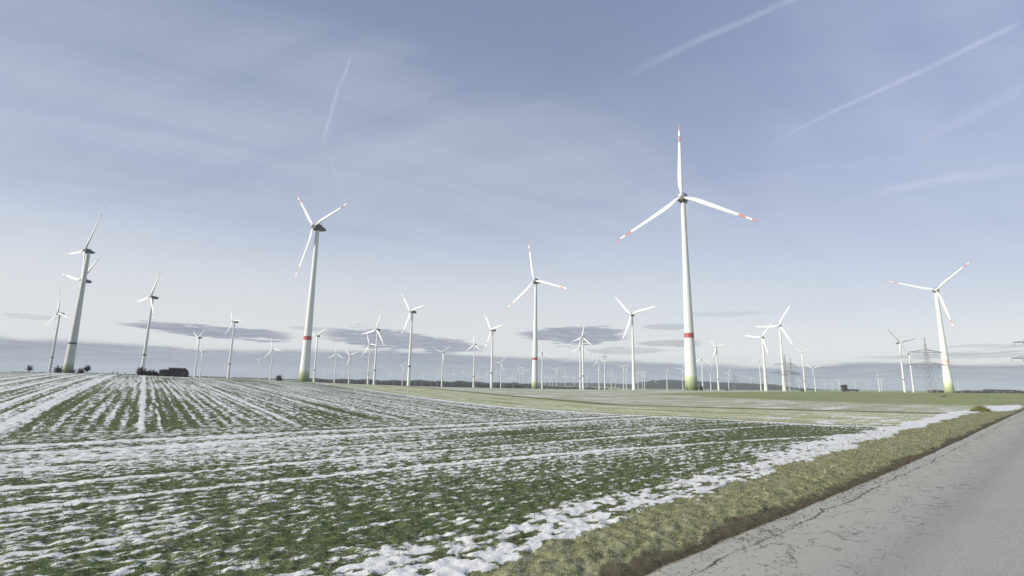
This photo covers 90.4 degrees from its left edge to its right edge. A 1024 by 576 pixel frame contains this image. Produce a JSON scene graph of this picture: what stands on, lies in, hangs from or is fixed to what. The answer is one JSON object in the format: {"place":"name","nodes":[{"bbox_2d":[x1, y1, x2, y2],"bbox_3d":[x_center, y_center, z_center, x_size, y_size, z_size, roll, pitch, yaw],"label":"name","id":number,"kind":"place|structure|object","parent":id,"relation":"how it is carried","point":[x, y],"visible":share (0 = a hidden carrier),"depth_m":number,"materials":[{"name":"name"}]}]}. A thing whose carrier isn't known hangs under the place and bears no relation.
{"place":"outdoors","nodes":[
{"label":"outdoors","id":0,"kind":"place"},
{"bbox_2d":[0,372,1023,575],"bbox_3d":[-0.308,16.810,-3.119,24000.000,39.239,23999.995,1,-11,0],"label":"ground","id":1,"kind":"structure","parent":0,"point":[881,410],"depth_m":9.91,"materials":[{"name":"green plant"}]},
{"bbox_2d":[40,292,69,372],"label":"wind turbine","id":2,"kind":"object","parent":1,"relation":"on","point":[54,345],"visible":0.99,"depth_m":840.16,"materials":[{"name":"white metal"}]},
{"bbox_2d":[53,365,63,372],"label":"bare shrub","id":3,"kind":"object","parent":1,"relation":"on","point":[57,370],"visible":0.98,"depth_m":318.06,"materials":[{"name":"grey plant"}]},
{"bbox_2d":[61,254,101,282],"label":"wind turbine","id":4,"kind":"object","parent":1,"relation":"on","point":[79,279],"visible":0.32,"depth_m":770.92,"materials":[{"name":"white metal"}]},
{"bbox_2d":[62,207,104,372],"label":"wind turbine","id":5,"kind":"object","parent":1,"relation":"on","point":[69,362],"visible":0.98,"depth_m":568.96,"materials":[{"name":"white metal"}]},
{"bbox_2d":[84,365,90,373],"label":"bare tree","id":6,"kind":"object","parent":1,"relation":"on","point":[87,368],"visible":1,"depth_m":319.51,"materials":[{"name":"black plant"}]},
{"bbox_2d":[135,367,145,374],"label":"dark bush","id":7,"kind":"object","parent":1,"relation":"on","point":[140,371],"visible":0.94,"depth_m":223.49,"materials":[{"name":"plant"}]},
{"bbox_2d":[132,268,161,368],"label":"wind turbine","id":8,"kind":"object","parent":1,"relation":"on","point":[151,297],"visible":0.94,"depth_m":727.17,"materials":[{"name":"white metal"}]},
{"bbox_2d":[143,370,153,375],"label":"dark bush","id":9,"kind":"object","parent":1,"relation":"on","point":[147,372],"visible":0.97,"depth_m":225.17,"materials":[{"name":"plant"}]},
{"bbox_2d":[11,371,297,379],"bbox_3d":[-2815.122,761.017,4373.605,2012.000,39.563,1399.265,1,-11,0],"label":"wood","id":10,"kind":"object","parent":1,"relation":"on","point":[188,376],"visible":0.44,"depth_m":4485.95,"materials":[{"name":"green plant"}]},
{"bbox_2d":[159,369,171,375],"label":"hedge clump","id":11,"kind":"object","parent":1,"relation":"on","point":[164,372],"visible":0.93,"depth_m":228.10,"materials":[{"name":"black plant"}]},
{"bbox_2d":[168,367,188,376],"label":"hedge clump","id":12,"kind":"object","parent":1,"relation":"on","point":[178,371],"visible":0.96,"depth_m":230.89,"materials":[{"name":"black plant"}]},
{"bbox_2d":[193,331,203,377],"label":"wind turbine","id":13,"kind":"object","parent":1,"relation":"on","point":[199,337],"visible":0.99,"depth_m":1092.35,"materials":[{"name":"white metal"}]},
{"bbox_2d":[199,348,205,377],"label":"wind turbine","id":14,"kind":"object","parent":1,"relation":"on","point":[201,363],"visible":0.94,"depth_m":1693.07,"materials":[{"name":"white metal"}]},
{"bbox_2d":[226,308,241,378],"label":"wind turbine","id":15,"kind":"object","parent":1,"relation":"on","point":[230,357],"visible":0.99,"depth_m":969.04,"materials":[{"name":"white metal"}]},
{"bbox_2d":[264,339,279,379],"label":"wind turbine","id":16,"kind":"object","parent":1,"relation":"on","point":[272,358],"visible":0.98,"depth_m":1405.70,"materials":[{"name":"white metal"}]},
{"bbox_2d":[276,375,283,380],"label":"round bush","id":17,"kind":"object","parent":1,"relation":"on","point":[279,378],"visible":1,"depth_m":295.69,"materials":[{"name":"green plant"}]},
{"bbox_2d":[312,326,328,381],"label":"wind turbine","id":18,"kind":"object","parent":1,"relation":"on","point":[317,336],"visible":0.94,"depth_m":1120.15,"materials":[{"name":"white metal"}]},
{"bbox_2d":[293,196,348,381],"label":"wind turbine","id":19,"kind":"object","parent":1,"relation":"on","point":[304,371],"visible":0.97,"depth_m":469.05,"materials":[{"name":"white metal"}]},
{"bbox_2d":[328,344,341,382],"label":"wind turbine","id":20,"kind":"object","parent":1,"relation":"on","point":[335,363],"visible":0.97,"depth_m":1513.22,"materials":[{"name":"white metal"}]},
{"bbox_2d":[346,351,355,383],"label":"wind turbine","id":21,"kind":"object","parent":1,"relation":"on","point":[349,365],"visible":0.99,"depth_m":1557.87,"materials":[{"name":"white metal"}]},
{"bbox_2d":[363,335,378,383],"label":"wind turbine","id":22,"kind":"object","parent":1,"relation":"on","point":[369,360],"visible":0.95,"depth_m":1290.11,"materials":[{"name":"white metal"}]},
{"bbox_2d":[309,378,436,386],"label":"wood","id":23,"kind":"object","parent":1,"relation":"on","point":[399,382],"visible":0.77,"depth_m":2372.08,"materials":[{"name":"plant"}]},
{"bbox_2d":[363,309,383,384],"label":"wind turbine","id":24,"kind":"object","parent":1,"relation":"on","point":[374,373],"visible":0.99,"depth_m":1014.84,"materials":[{"name":"white metal"}]},
{"bbox_2d":[401,293,426,385],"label":"wind turbine","id":25,"kind":"object","parent":1,"relation":"on","point":[412,311],"visible":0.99,"depth_m":957.41,"materials":[{"name":"white metal"}]},
{"bbox_2d":[0,398,885,575],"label":"winter wheat","id":26,"kind":"object","parent":1,"relation":"on","point":[333,514],"visible":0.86,"depth_m":7.53,"materials":[{"name":"green plant"}]},
{"bbox_2d":[434,345,451,386],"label":"wind turbine","id":27,"kind":"object","parent":1,"relation":"on","point":[442,365],"visible":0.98,"depth_m":1490.92,"materials":[{"name":"white metal"}]},
{"bbox_2d":[466,332,480,387],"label":"wind turbine","id":28,"kind":"object","parent":1,"relation":"on","point":[475,345],"visible":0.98,"depth_m":1199.78,"materials":[{"name":"white metal"}]},
{"bbox_2d":[437,381,530,388],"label":"wood","id":29,"kind":"object","parent":1,"relation":"on","point":[478,384],"visible":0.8,"depth_m":2498.03,"materials":[{"name":"plant"}]},
{"bbox_2d":[483,313,504,387],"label":"wind turbine","id":30,"kind":"object","parent":1,"relation":"on","point":[491,375],"visible":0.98,"depth_m":969.58,"materials":[{"name":"white metal"}]},
{"bbox_2d":[509,242,566,388],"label":"wind turbine","id":31,"kind":"object","parent":1,"relation":"on","point":[534,384],"visible":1,"depth_m":685.79,"materials":[{"name":"white metal"}]},
{"bbox_2d":[538,345,551,388],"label":"wind turbine","id":32,"kind":"object","parent":1,"relation":"on","point":[542,366],"visible":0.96,"depth_m":1423.61,"materials":[{"name":"white metal"}]},
{"bbox_2d":[538,386,607,389],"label":"wood","id":33,"kind":"object","parent":1,"relation":"on","point":[550,387],"visible":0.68,"depth_m":2609.16,"materials":[{"name":"green plant"}]},
{"bbox_2d":[568,339,589,388],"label":"wind turbine","id":34,"kind":"object","parent":1,"relation":"on","point":[580,364],"visible":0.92,"depth_m":1237.95,"materials":[{"name":"white metal"}]},
{"bbox_2d":[571,323,591,388],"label":"wind turbine","id":35,"kind":"object","parent":1,"relation":"on","point":[582,337],"visible":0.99,"depth_m":1085.56,"materials":[{"name":"white metal"}]},
{"bbox_2d":[598,346,611,389],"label":"wind turbine","id":36,"kind":"object","parent":1,"relation":"on","point":[604,369],"visible":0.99,"depth_m":1558.22,"materials":[{"name":"white metal"}]},
{"bbox_2d":[615,297,654,389],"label":"wind turbine","id":37,"kind":"object","parent":1,"relation":"on","point":[633,358],"visible":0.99,"depth_m":936.26,"materials":[{"name":"white metal"}]},
{"bbox_2d":[615,125,758,389],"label":"wind turbine","id":38,"kind":"object","parent":1,"relation":"on","point":[691,381],"visible":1,"depth_m":387.51,"materials":[{"name":"white metal"}]},
{"bbox_2d":[696,347,711,389],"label":"wind turbine","id":39,"kind":"object","parent":1,"relation":"on","point":[701,359],"visible":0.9,"depth_m":1416.39,"materials":[{"name":"white metal"}]},
{"bbox_2d":[704,363,714,390],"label":"wind turbine","id":40,"kind":"object","parent":1,"relation":"on","point":[710,376],"visible":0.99,"depth_m":2099.13,"materials":[{"name":"white metal"}]},
{"bbox_2d":[706,336,727,390],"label":"wind turbine","id":41,"kind":"object","parent":1,"relation":"on","point":[717,362],"visible":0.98,"depth_m":1190.84,"materials":[{"name":"white metal"}]},
{"bbox_2d":[745,323,771,390],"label":"wind turbine","id":42,"kind":"object","parent":1,"relation":"on","point":[764,370],"visible":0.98,"depth_m":1046.91,"materials":[{"name":"white metal"}]},
{"bbox_2d":[754,355,762,390],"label":"wind turbine","id":43,"kind":"object","parent":1,"relation":"on","point":[760,372],"visible":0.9,"depth_m":1516.83,"materials":[{"name":"white metal"}]},
{"bbox_2d":[756,306,792,390],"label":"wind turbine","id":44,"kind":"object","parent":1,"relation":"on","point":[781,349],"visible":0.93,"depth_m":993.45,"materials":[{"name":"white metal"}]},
{"bbox_2d":[773,355,799,390],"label":"lattice pylon","id":45,"kind":"object","parent":1,"relation":"on","point":[785,364],"visible":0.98,"depth_m":796.16,"materials":[{"name":"metal"}]},
{"bbox_2d":[782,359,798,390],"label":"lattice pylon","id":46,"kind":"object","parent":1,"relation":"on","point":[790,375],"visible":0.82,"depth_m":873.86,"materials":[{"name":"metal"}]},
{"bbox_2d":[794,347,811,390],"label":"wind turbine","id":47,"kind":"object","parent":1,"relation":"on","point":[802,362],"visible":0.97,"depth_m":1288.47,"materials":[{"name":"white metal"}]},
{"bbox_2d":[840,384,847,391],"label":"round tree","id":48,"kind":"object","parent":1,"relation":"on","point":[844,388],"visible":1,"depth_m":1235.96,"materials":[{"name":"black plant"}]},
{"bbox_2d":[847,389,858,391],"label":"barn","id":49,"kind":"structure","parent":1,"relation":"on","point":[852,390],"depth_m":1225.84,"materials":[{"name":"grey wood"}]},
{"bbox_2d":[888,330,913,391],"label":"wind turbine","id":50,"kind":"object","parent":1,"relation":"on","point":[902,370],"visible":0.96,"depth_m":1111.87,"materials":[{"name":"white metal"}]},
{"bbox_2d":[902,347,921,391],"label":"wind turbine","id":51,"kind":"object","parent":1,"relation":"on","point":[909,354],"visible":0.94,"depth_m":1278.21,"materials":[{"name":"white metal"}]},
{"bbox_2d":[907,338,948,392],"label":"lattice pylon","id":52,"kind":"object","parent":1,"relation":"on","point":[916,364],"visible":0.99,"depth_m":529.54,"materials":[{"name":"metal"}]},
{"bbox_2d":[886,260,971,392],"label":"wind turbine","id":53,"kind":"object","parent":1,"relation":"on","point":[948,382],"visible":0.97,"depth_m":742.78,"materials":[{"name":"white metal"}]},
{"bbox_2d":[927,389,1023,392],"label":"hedgerow","id":54,"kind":"object","parent":1,"relation":"on","point":[975,391],"visible":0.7,"depth_m":959.51,"materials":[{"name":"green plant"}]},
{"bbox_2d":[983,389,1015,392],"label":"barn","id":55,"kind":"structure","parent":1,"relation":"on","point":[993,390],"depth_m":1000.05,"materials":[{"name":"grey wood"}]},
{"bbox_2d":[1011,341,1023,361],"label":"lattice pylon","id":56,"kind":"object","parent":1,"relation":"on","point":[1018,357],"visible":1,"depth_m":418.76,"materials":[{"name":"metal"}]},
{"bbox_2d":[0,0,1023,390],"label":"sky","id":57,"kind":"structure","parent":0,"point":[869,143],"materials":[{"name":"blue"}]},
{"bbox_2d":[522,382,630,386],"bbox_3d":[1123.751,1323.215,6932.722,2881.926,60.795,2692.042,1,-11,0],"label":"hills","id":58,"kind":"structure","parent":0,"point":[585,384],"depth_m":6294.99,"materials":[{"name":"plant"}]},
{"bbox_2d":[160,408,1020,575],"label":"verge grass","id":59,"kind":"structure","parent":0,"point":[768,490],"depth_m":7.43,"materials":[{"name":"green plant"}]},
{"bbox_2d":[968,405,992,411],"bbox_3d":[30.737,7.921,33.322,2.165,0.504,1.430,10,-14,-41],"label":"weed mound","id":60,"kind":"object","parent":59,"relation":"on","point":[979,409],"visible":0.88,"depth_m":33.04,"materials":[{"name":"green plant"}]},
{"bbox_2d":[620,380,820,389],"bbox_3d":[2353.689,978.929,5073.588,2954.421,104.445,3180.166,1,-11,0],"label":"hills","id":61,"kind":"structure","parent":0,"point":[662,384],"depth_m":4377.58,"materials":[{"name":"plant"}]},
{"bbox_2d":[646,411,1023,575],"bbox_3d":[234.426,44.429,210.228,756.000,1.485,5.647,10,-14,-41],"label":"road","id":62,"kind":"structure","parent":0,"point":[955,508],"depth_m":5.96,"materials":[{"name":"grey asphalt"}]},
{"bbox_2d":[540,455,926,575],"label":"earth crumbs","id":63,"kind":"object","parent":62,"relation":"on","point":[787,509],"visible":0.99,"depth_m":6.93,"materials":[{"name":"brown soil"}]}
]}

